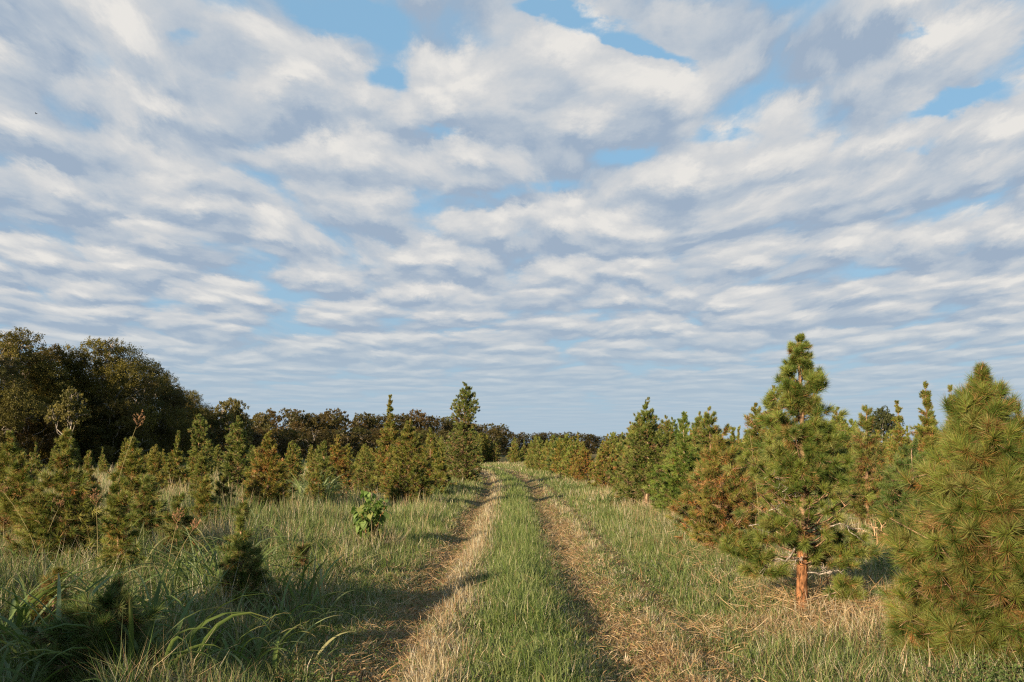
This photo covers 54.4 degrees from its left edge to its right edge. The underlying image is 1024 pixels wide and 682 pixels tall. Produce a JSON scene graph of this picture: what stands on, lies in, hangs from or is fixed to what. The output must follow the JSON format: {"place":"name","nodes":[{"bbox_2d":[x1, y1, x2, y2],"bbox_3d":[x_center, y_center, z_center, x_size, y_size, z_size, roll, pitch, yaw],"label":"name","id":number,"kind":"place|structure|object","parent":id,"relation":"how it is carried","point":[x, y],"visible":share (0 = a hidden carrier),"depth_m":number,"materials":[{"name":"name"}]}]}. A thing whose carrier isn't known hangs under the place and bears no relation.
{"place":"outdoors","nodes":[
{"label":"outdoors","id":0,"kind":"place"},
{"bbox_2d":[28,452,945,681],"bbox_3d":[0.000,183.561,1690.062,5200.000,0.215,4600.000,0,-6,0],"label":"ground","id":1,"kind":"structure","parent":0,"point":[504,457],"depth_m":11.63,"materials":[{"name":"soil"}]},
{"bbox_2d":[0,430,26,516],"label":"pine tree","id":2,"kind":"object","parent":1,"relation":"on","point":[9,451],"visible":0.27,"depth_m":19.18,"materials":[{"name":"green plant"}]},
{"bbox_2d":[0,356,48,457],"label":"broadleaf tree","id":3,"kind":"object","parent":1,"relation":"on","point":[8,387],"visible":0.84,"depth_m":65.83,"materials":[{"name":"green plant"}]},
{"bbox_2d":[0,451,51,541],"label":"pine tree","id":4,"kind":"object","parent":1,"relation":"on","point":[19,472],"visible":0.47,"depth_m":16.82,"materials":[{"name":"green plant"}]},
{"bbox_2d":[0,399,81,469],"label":"broadleaf tree","id":5,"kind":"object","parent":1,"relation":"on","point":[28,445],"visible":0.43,"depth_m":69.16,"materials":[{"name":"green plant"}]},
{"bbox_2d":[0,326,84,464],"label":"broadleaf tree","id":6,"kind":"object","parent":1,"relation":"on","point":[37,364],"visible":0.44,"depth_m":73.59,"materials":[{"name":"green plant"}]},
{"bbox_2d":[22,565,81,631],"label":"pine tree","id":7,"kind":"object","parent":1,"relation":"on","point":[55,571],"visible":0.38,"depth_m":8.90,"materials":[{"name":"green plant"}]},
{"bbox_2d":[1,427,109,567],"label":"pine tree","id":8,"kind":"object","parent":1,"relation":"on","point":[75,512],"visible":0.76,"depth_m":13.72,"materials":[{"name":"green plant"}]},
{"bbox_2d":[1,343,118,466],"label":"broadleaf tree","id":9,"kind":"object","parent":1,"relation":"on","point":[75,366],"visible":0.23,"depth_m":77.43,"materials":[{"name":"green plant"}]},
{"bbox_2d":[0,641,127,681],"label":"coarse grass clump","id":10,"kind":"object","parent":1,"relation":"on","point":[7,668],"visible":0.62,"depth_m":6.53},
{"bbox_2d":[0,549,130,609],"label":"coarse grass clump","id":11,"kind":"object","parent":1,"relation":"on","point":[45,574],"visible":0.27,"depth_m":9.84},
{"bbox_2d":[40,386,91,446],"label":"broadleaf tree","id":12,"kind":"object","parent":1,"relation":"on","point":[70,403],"visible":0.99,"depth_m":66.67,"materials":[{"name":"green plant"}]},
{"bbox_2d":[0,558,170,651],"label":"coarse grass clump","id":13,"kind":"object","parent":1,"relation":"on","point":[18,619],"visible":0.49,"depth_m":8.48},
{"bbox_2d":[77,450,104,510],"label":"pine tree","id":14,"kind":"object","parent":1,"relation":"on","point":[88,460],"visible":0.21,"depth_m":23.11,"materials":[{"name":"green plant"}]},
{"bbox_2d":[0,566,187,622],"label":"coarse grass clump","id":15,"kind":"object","parent":1,"relation":"on","point":[84,590],"visible":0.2,"depth_m":9.39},
{"bbox_2d":[16,570,179,681],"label":"pine tree","id":16,"kind":"object","parent":1,"relation":"on","point":[114,600],"visible":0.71,"depth_m":6.66,"materials":[{"name":"green plant"}]},
{"bbox_2d":[35,336,163,466],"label":"broadleaf tree","id":17,"kind":"object","parent":1,"relation":"on","point":[108,365],"visible":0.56,"depth_m":78.75,"materials":[{"name":"green plant"}]},
{"bbox_2d":[46,409,160,572],"bbox_3d":[-5.186,1.987,12.760,1.442,2.222,1.134,0,-6,0],"label":"coarse grass clump","id":18,"kind":"object","parent":1,"relation":"on","point":[139,417],"visible":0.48,"depth_m":12.73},
{"bbox_2d":[72,396,144,466],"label":"broadleaf tree","id":19,"kind":"object","parent":1,"relation":"on","point":[122,421],"visible":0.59,"depth_m":76.94,"materials":[{"name":"green plant"}]},
{"bbox_2d":[0,572,233,677],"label":"coarse grass clump","id":20,"kind":"object","parent":1,"relation":"on","point":[31,645],"visible":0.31,"depth_m":7.21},
{"bbox_2d":[94,476,146,576],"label":"pine tree","id":21,"kind":"object","parent":1,"relation":"on","point":[115,526],"visible":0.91,"depth_m":12.25,"materials":[{"name":"green plant"}]},
{"bbox_2d":[103,436,158,518],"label":"pine tree","id":22,"kind":"object","parent":1,"relation":"on","point":[131,469],"visible":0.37,"depth_m":20.84,"materials":[{"name":"green plant"}]},
{"bbox_2d":[91,357,194,455],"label":"broadleaf tree","id":23,"kind":"object","parent":1,"relation":"on","point":[154,370],"visible":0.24,"depth_m":87.84,"materials":[{"name":"green plant"}]},
{"bbox_2d":[4,561,282,681],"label":"coarse grass clump","id":24,"kind":"object","parent":1,"relation":"on","point":[193,629],"visible":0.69,"depth_m":6.71,"materials":[{"name":"plant"}]},
{"bbox_2d":[66,529,220,576],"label":"coarse grass clump","id":25,"kind":"object","parent":1,"relation":"on","point":[154,558],"visible":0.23,"depth_m":13.09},
{"bbox_2d":[114,410,173,459],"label":"broadleaf tree","id":26,"kind":"object","parent":1,"relation":"on","point":[163,431],"visible":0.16,"depth_m":87.85,"materials":[{"name":"green plant"}]},
{"bbox_2d":[126,473,170,545],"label":"pine tree","id":27,"kind":"object","parent":1,"relation":"on","point":[142,505],"visible":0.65,"depth_m":16.82,"materials":[{"name":"green plant"}]},
{"bbox_2d":[47,545,269,631],"bbox_3d":[-2.897,2.307,9.006,1.805,0.808,2.014,0,-6,0],"label":"coarse grass clump","id":28,"kind":"object","parent":1,"relation":"on","point":[159,599],"visible":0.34,"depth_m":9.06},
{"bbox_2d":[145,444,171,498],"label":"pine tree","id":29,"kind":"object","parent":1,"relation":"on","point":[155,464],"visible":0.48,"depth_m":30.22,"materials":[{"name":"green plant"}]},
{"bbox_2d":[128,373,196,462],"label":"broadleaf tree","id":30,"kind":"object","parent":1,"relation":"on","point":[186,437],"visible":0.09,"depth_m":95.58,"materials":[{"name":"green plant"}]},
{"bbox_2d":[134,508,200,598],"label":"coarse grass clump","id":31,"kind":"object","parent":1,"relation":"on","point":[193,521],"visible":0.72,"depth_m":10.78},
{"bbox_2d":[160,430,190,493],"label":"pine tree","id":32,"kind":"object","parent":1,"relation":"on","point":[175,472],"visible":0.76,"depth_m":33.13,"materials":[{"name":"green plant"}]},
{"bbox_2d":[159,492,204,558],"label":"pine tree","id":33,"kind":"object","parent":1,"relation":"on","point":[186,519],"visible":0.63,"depth_m":14.50,"materials":[{"name":"green plant"}]},
{"bbox_2d":[123,534,253,581],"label":"coarse grass clump","id":34,"kind":"object","parent":1,"relation":"on","point":[186,555],"visible":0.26,"depth_m":12.28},
{"bbox_2d":[181,414,216,475],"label":"pine tree","id":35,"kind":"object","parent":1,"relation":"on","point":[197,442],"visible":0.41,"depth_m":42.59,"materials":[{"name":"green plant"}]},
{"bbox_2d":[184,390,215,457],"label":"broadleaf tree","id":36,"kind":"object","parent":1,"relation":"on","point":[193,395],"visible":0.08,"depth_m":111.95,"materials":[{"name":"green plant"}]},
{"bbox_2d":[187,448,214,503],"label":"pine tree","id":37,"kind":"object","parent":1,"relation":"on","point":[201,467],"visible":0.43,"depth_m":27.13,"materials":[{"name":"green plant"}]},
{"bbox_2d":[187,474,223,532],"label":"pine tree","id":38,"kind":"object","parent":1,"relation":"on","point":[204,490],"visible":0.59,"depth_m":19.35,"materials":[{"name":"green plant"}]},
{"bbox_2d":[133,571,281,618],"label":"coarse grass clump","id":39,"kind":"object","parent":1,"relation":"on","point":[186,585],"visible":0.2,"depth_m":9.58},
{"bbox_2d":[204,428,228,458],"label":"broadleaf tree","id":40,"kind":"object","parent":1,"relation":"on","point":[214,435],"visible":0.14,"depth_m":113.64,"materials":[{"name":"green plant"}]},
{"bbox_2d":[117,510,325,598],"bbox_3d":[-3.144,2.352,10.732,2.112,1.075,2.205,4,-7,-35],"label":"coarse grass clump","id":41,"kind":"object","parent":1,"relation":"on","point":[197,570],"visible":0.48,"depth_m":10.74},
{"bbox_2d":[211,475,235,508],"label":"pine tree","id":42,"kind":"object","parent":1,"relation":"on","point":[220,488],"visible":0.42,"depth_m":23.03,"materials":[{"name":"green plant"}]},
{"bbox_2d":[154,620,304,672],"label":"coarse grass clump","id":43,"kind":"object","parent":1,"relation":"on","point":[214,643],"visible":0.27,"depth_m":7.60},
{"bbox_2d":[209,397,253,452],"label":"broadleaf tree","id":44,"kind":"object","parent":1,"relation":"on","point":[230,416],"visible":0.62,"depth_m":118.95,"materials":[{"name":"green plant"}]},
{"bbox_2d":[214,415,254,494],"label":"pine tree","id":45,"kind":"object","parent":1,"relation":"on","point":[236,447],"visible":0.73,"depth_m":32.60,"materials":[{"name":"green plant"}]},
{"bbox_2d":[169,525,300,566],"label":"coarse grass clump","id":46,"kind":"object","parent":1,"relation":"on","point":[205,541],"visible":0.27,"depth_m":13.54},
{"bbox_2d":[144,587,326,651],"bbox_3d":[-2.288,2.368,8.263,1.249,0.487,1.677,-3,-7,24],"label":"coarse grass clump","id":47,"kind":"object","parent":1,"relation":"on","point":[262,625],"visible":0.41,"depth_m":8.39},
{"bbox_2d":[209,498,283,618],"bbox_3d":[-2.607,2.187,9.688,0.765,1.312,0.680,-5,-8,38],"label":"pine tree","id":48,"kind":"object","parent":1,"relation":"on","point":[251,564],"visible":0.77,"depth_m":9.65,"materials":[{"name":"green plant"}]},
{"bbox_2d":[202,500,298,536],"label":"coarse grass clump","id":49,"kind":"object","parent":1,"relation":"on","point":[257,522],"visible":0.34,"depth_m":17.88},
{"bbox_2d":[178,536,342,598],"bbox_3d":[-2.600,2.485,10.513,1.643,0.761,1.737,0,-6,0],"label":"coarse grass clump","id":50,"kind":"object","parent":1,"relation":"on","point":[300,579],"visible":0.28,"depth_m":10.59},
{"bbox_2d":[252,412,270,440],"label":"broadleaf tree","id":51,"kind":"object","parent":1,"relation":"on","point":[265,418],"visible":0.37,"depth_m":134.10,"materials":[{"name":"green plant"}]},
{"bbox_2d":[185,615,348,676],"bbox_3d":[-1.868,2.283,7.479,1.213,0.398,1.262,-1,-6,13],"label":"coarse grass clump","id":52,"kind":"object","parent":1,"relation":"on","point":[259,654],"visible":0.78,"depth_m":7.41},
{"bbox_2d":[239,430,297,509],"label":"pine tree","id":53,"kind":"object","parent":1,"relation":"on","point":[270,468],"visible":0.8,"depth_m":24.09,"materials":[{"name":"green plant"}]},
{"bbox_2d":[252,427,308,458],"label":"broadleaf tree","id":54,"kind":"object","parent":1,"relation":"on","point":[280,439],"visible":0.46,"depth_m":128.32,"materials":[{"name":"green plant"}]},
{"bbox_2d":[263,408,307,458],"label":"broadleaf tree","id":55,"kind":"object","parent":1,"relation":"on","point":[272,413],"visible":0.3,"depth_m":149.13,"materials":[{"name":"green plant"}]},
{"bbox_2d":[285,441,302,483],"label":"pine tree","id":56,"kind":"object","parent":1,"relation":"on","point":[291,460],"visible":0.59,"depth_m":39.12,"materials":[{"name":"green plant"}]},
{"bbox_2d":[281,409,320,456],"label":"broadleaf tree","id":57,"kind":"object","parent":1,"relation":"on","point":[311,425],"visible":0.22,"depth_m":158.56,"materials":[{"name":"green plant"}]},
{"bbox_2d":[288,540,315,576],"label":"pine tree","id":58,"kind":"object","parent":1,"relation":"on","point":[303,552],"visible":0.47,"depth_m":12.13,"materials":[{"name":"green plant"}]},
{"bbox_2d":[222,575,382,634],"bbox_3d":[-1.939,2.457,9.085,1.516,0.529,1.350,3,-7,-29],"label":"coarse grass clump","id":59,"kind":"object","parent":1,"relation":"on","point":[278,611],"visible":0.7,"depth_m":9.16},
{"bbox_2d":[214,543,401,621],"bbox_3d":[-2.267,2.410,10.074,1.786,0.798,1.823,-4,-7,35],"label":"coarse grass clump","id":60,"kind":"object","parent":1,"relation":"on","point":[315,591],"visible":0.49,"depth_m":10.16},
{"bbox_2d":[248,509,373,557],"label":"coarse grass clump","id":61,"kind":"object","parent":1,"relation":"on","point":[283,541],"visible":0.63,"depth_m":15.11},
{"bbox_2d":[280,426,342,459],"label":"broadleaf tree","id":62,"kind":"object","parent":1,"relation":"on","point":[321,433],"visible":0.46,"depth_m":137.99,"materials":[{"name":"green plant"}]},
{"bbox_2d":[303,465,327,504],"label":"pine tree","id":63,"kind":"object","parent":1,"relation":"on","point":[316,477],"visible":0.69,"depth_m":27.26,"materials":[{"name":"green plant"}]},
{"bbox_2d":[284,468,358,500],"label":"coarse grass clump","id":64,"kind":"object","parent":1,"relation":"on","point":[329,489],"visible":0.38,"depth_m":28.18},
{"bbox_2d":[305,441,343,496],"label":"pine tree","id":65,"kind":"object","parent":1,"relation":"on","point":[325,463],"visible":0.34,"depth_m":30.64,"materials":[{"name":"green plant"}]},
{"bbox_2d":[304,408,368,457],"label":"broadleaf tree","id":66,"kind":"object","parent":1,"relation":"on","point":[329,421],"visible":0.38,"depth_m":159.91,"materials":[{"name":"green plant"}]},
{"bbox_2d":[328,434,354,490],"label":"pine tree","id":67,"kind":"object","parent":1,"relation":"on","point":[342,466],"visible":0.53,"depth_m":34.92,"materials":[{"name":"green plant"}]},
{"bbox_2d":[318,426,376,458],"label":"broadleaf tree","id":68,"kind":"object","parent":1,"relation":"on","point":[345,440],"visible":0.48,"depth_m":148.77,"materials":[{"name":"green plant"}]},
{"bbox_2d":[341,412,374,449],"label":"broadleaf tree","id":69,"kind":"object","parent":1,"relation":"on","point":[359,418],"visible":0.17,"depth_m":173.72,"materials":[{"name":"green plant"}]},
{"bbox_2d":[351,449,379,496],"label":"pine tree","id":70,"kind":"object","parent":1,"relation":"on","point":[364,475],"visible":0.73,"depth_m":33.27,"materials":[{"name":"green plant"}]},
{"bbox_2d":[348,414,385,455],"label":"broadleaf tree","id":71,"kind":"object","parent":1,"relation":"on","point":[372,422],"visible":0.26,"depth_m":178.53,"materials":[{"name":"green plant"}]},
{"bbox_2d":[351,486,391,544],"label":"broad leaved bush","id":72,"kind":"object","parent":1,"relation":"on","point":[364,514],"visible":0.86,"depth_m":17.10,"materials":[{"name":"green plant"}]},
{"bbox_2d":[354,427,403,456],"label":"broadleaf tree","id":73,"kind":"object","parent":1,"relation":"on","point":[375,434],"visible":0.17,"depth_m":158.11,"materials":[{"name":"green plant"}]},
{"bbox_2d":[370,394,410,492],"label":"pine tree","id":74,"kind":"object","parent":1,"relation":"on","point":[388,436],"visible":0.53,"depth_m":35.53,"materials":[{"name":"green plant"}]},
{"bbox_2d":[376,414,421,440],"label":"broadleaf tree","id":75,"kind":"object","parent":1,"relation":"on","point":[398,419],"visible":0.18,"depth_m":182.59,"materials":[{"name":"green plant"}]},
{"bbox_2d":[370,419,446,503],"bbox_3d":[-2.977,3.566,28.969,2.001,2.624,1.779,5,-8,-40],"label":"pine tree","id":76,"kind":"object","parent":1,"relation":"on","point":[401,472],"visible":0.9,"depth_m":28.70,"materials":[{"name":"green plant"}]},
{"bbox_2d":[400,409,442,443],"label":"broadleaf tree","id":77,"kind":"object","parent":1,"relation":"on","point":[420,420],"visible":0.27,"depth_m":188.11,"materials":[{"name":"green plant"}]},
{"bbox_2d":[419,427,443,484],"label":"pine tree","id":78,"kind":"object","parent":1,"relation":"on","point":[433,444],"visible":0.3,"depth_m":39.16,"materials":[{"name":"green plant"}]},
{"bbox_2d":[428,442,456,493],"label":"pine tree","id":79,"kind":"object","parent":1,"relation":"on","point":[440,461],"visible":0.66,"depth_m":35.59,"materials":[{"name":"green plant"}]},
{"bbox_2d":[442,381,486,481],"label":"pine tree","id":80,"kind":"object","parent":1,"relation":"on","point":[458,456],"visible":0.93,"depth_m":47.76,"materials":[{"name":"green plant"}]},
{"bbox_2d":[0,482,964,681],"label":"straw","id":81,"kind":"object","parent":1,"relation":"on","point":[787,596],"visible":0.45,"depth_m":9.70,"materials":[{"name":"beige plant"}]},
{"bbox_2d":[483,422,514,454],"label":"broadleaf tree","id":82,"kind":"object","parent":1,"relation":"on","point":[504,447],"visible":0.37,"depth_m":243.11,"materials":[{"name":"green plant"}]},
{"bbox_2d":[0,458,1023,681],"bbox_3d":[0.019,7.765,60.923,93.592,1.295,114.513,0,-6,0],"label":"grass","id":83,"kind":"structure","parent":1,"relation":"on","point":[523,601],"depth_m":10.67,"materials":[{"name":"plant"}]},
{"bbox_2d":[0,547,1023,681],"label":"ground weeds","id":84,"kind":"object","parent":1,"relation":"on","point":[992,674],"visible":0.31,"depth_m":7.40,"materials":[{"name":"green plant"}]},
{"bbox_2d":[554,433,574,477],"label":"pine tree","id":85,"kind":"object","parent":1,"relation":"on","point":[567,440],"visible":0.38,"depth_m":54.35,"materials":[{"name":"green plant"}]},
{"bbox_2d":[558,436,587,479],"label":"pine tree","id":86,"kind":"object","parent":1,"relation":"on","point":[566,464],"visible":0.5,"depth_m":51.76,"materials":[{"name":"green plant"}]},
{"bbox_2d":[568,446,599,481],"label":"pine tree","id":87,"kind":"object","parent":1,"relation":"on","point":[578,473],"visible":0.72,"depth_m":49.99,"materials":[{"name":"green plant"}]},
{"bbox_2d":[579,433,598,453],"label":"broadleaf tree","id":88,"kind":"object","parent":1,"relation":"on","point":[589,441],"visible":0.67,"depth_m":298.59,"materials":[{"name":"green plant"}]},
{"bbox_2d":[585,442,623,488],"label":"pine tree","id":89,"kind":"object","parent":1,"relation":"on","point":[602,467],"visible":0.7,"depth_m":39.84,"materials":[{"name":"green plant"}]},
{"bbox_2d":[605,397,679,503],"bbox_3d":[4.005,3.247,28.849,2.629,3.294,2.738,0,-6,0],"label":"pine tree","id":90,"kind":"object","parent":1,"relation":"on","point":[640,466],"visible":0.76,"depth_m":28.62,"materials":[{"name":"green plant"}]},
{"bbox_2d":[656,415,675,479],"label":"pine tree","id":91,"kind":"object","parent":1,"relation":"on","point":[669,435],"visible":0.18,"depth_m":33.16,"materials":[{"name":"green plant"}]},
{"bbox_2d":[637,553,725,577],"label":"coarse grass clump","id":92,"kind":"object","parent":1,"relation":"on","point":[685,568],"visible":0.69,"depth_m":13.05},
{"bbox_2d":[642,411,730,514],"bbox_3d":[4.073,2.975,23.621,1.976,2.665,2.272,-5,-8,40],"label":"pine tree","id":93,"kind":"object","parent":1,"relation":"on","point":[682,464],"visible":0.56,"depth_m":23.60,"materials":[{"name":"green plant"}]},
{"bbox_2d":[689,411,705,452],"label":"pine tree","id":94,"kind":"object","parent":1,"relation":"on","point":[696,425],"visible":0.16,"depth_m":35.87,"materials":[{"name":"green plant"}]},
{"bbox_2d":[696,406,725,475],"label":"pine tree","id":95,"kind":"object","parent":1,"relation":"on","point":[707,423],"visible":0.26,"depth_m":30.26,"materials":[{"name":"green plant"}]},
{"bbox_2d":[663,424,778,552],"bbox_3d":[3.260,2.380,15.618,1.993,2.227,1.612,-4,-7,31],"label":"pine tree","id":96,"kind":"object","parent":1,"relation":"on","point":[710,471],"visible":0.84,"depth_m":15.54,"materials":[{"name":"green plant"}]},
{"bbox_2d":[736,402,775,504],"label":"pine tree","id":97,"kind":"object","parent":1,"relation":"on","point":[751,433],"visible":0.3,"depth_m":27.23,"materials":[{"name":"green plant"}]},
{"bbox_2d":[755,384,798,513],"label":"pine tree","id":98,"kind":"object","parent":1,"relation":"on","point":[766,432],"visible":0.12,"depth_m":24.30,"materials":[{"name":"green plant"}]},
{"bbox_2d":[714,333,884,610],"bbox_3d":[3.021,1.403,10.419,1.524,3.049,1.602,6,-8,-43],"label":"pine tree","id":99,"kind":"object","parent":1,"relation":"on","point":[799,475],"visible":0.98,"depth_m":10.25,"materials":[{"name":"green plant"}]},
{"bbox_2d":[818,417,864,500],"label":"pine tree","id":100,"kind":"object","parent":1,"relation":"on","point":[842,426],"visible":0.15,"depth_m":30.12,"materials":[{"name":"green plant"}]},
{"bbox_2d":[838,405,901,526],"bbox_3d":[7.274,2.596,20.021,1.457,2.686,1.448,0,-6,0],"label":"pine tree","id":101,"kind":"object","parent":1,"relation":"on","point":[867,483],"visible":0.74,"depth_m":19.93,"materials":[{"name":"green plant"}]},
{"bbox_2d":[867,405,904,437],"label":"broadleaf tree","id":102,"kind":"object","parent":1,"relation":"on","point":[883,422],"visible":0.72,"depth_m":94.29,"materials":[{"name":"green plant"}]},
{"bbox_2d":[882,400,910,506],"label":"pine tree","id":103,"kind":"object","parent":1,"relation":"on","point":[900,433],"visible":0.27,"depth_m":26.20,"materials":[{"name":"green plant"}]},
{"bbox_2d":[859,437,951,544],"bbox_3d":[6.866,2.617,16.925,1.722,1.983,1.758,-5,-8,42],"label":"pine tree","id":104,"kind":"object","parent":1,"relation":"on","point":[890,495],"visible":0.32,"depth_m":16.91,"materials":[{"name":"green plant"}]},
{"bbox_2d":[899,381,947,491],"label":"pine tree","id":105,"kind":"object","parent":1,"relation":"on","point":[927,433],"visible":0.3,"depth_m":22.55,"materials":[{"name":"green plant"}]},
{"bbox_2d":[868,361,1023,673],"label":"pine tree","id":106,"kind":"object","parent":1,"relation":"on","point":[968,591],"visible":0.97,"depth_m":7.67,"materials":[{"name":"green plant"}]},
{"bbox_2d":[0,0,1023,448],"label":"sky","id":107,"kind":"structure","parent":0,"point":[573,214],"materials":[{"name":"blue"}]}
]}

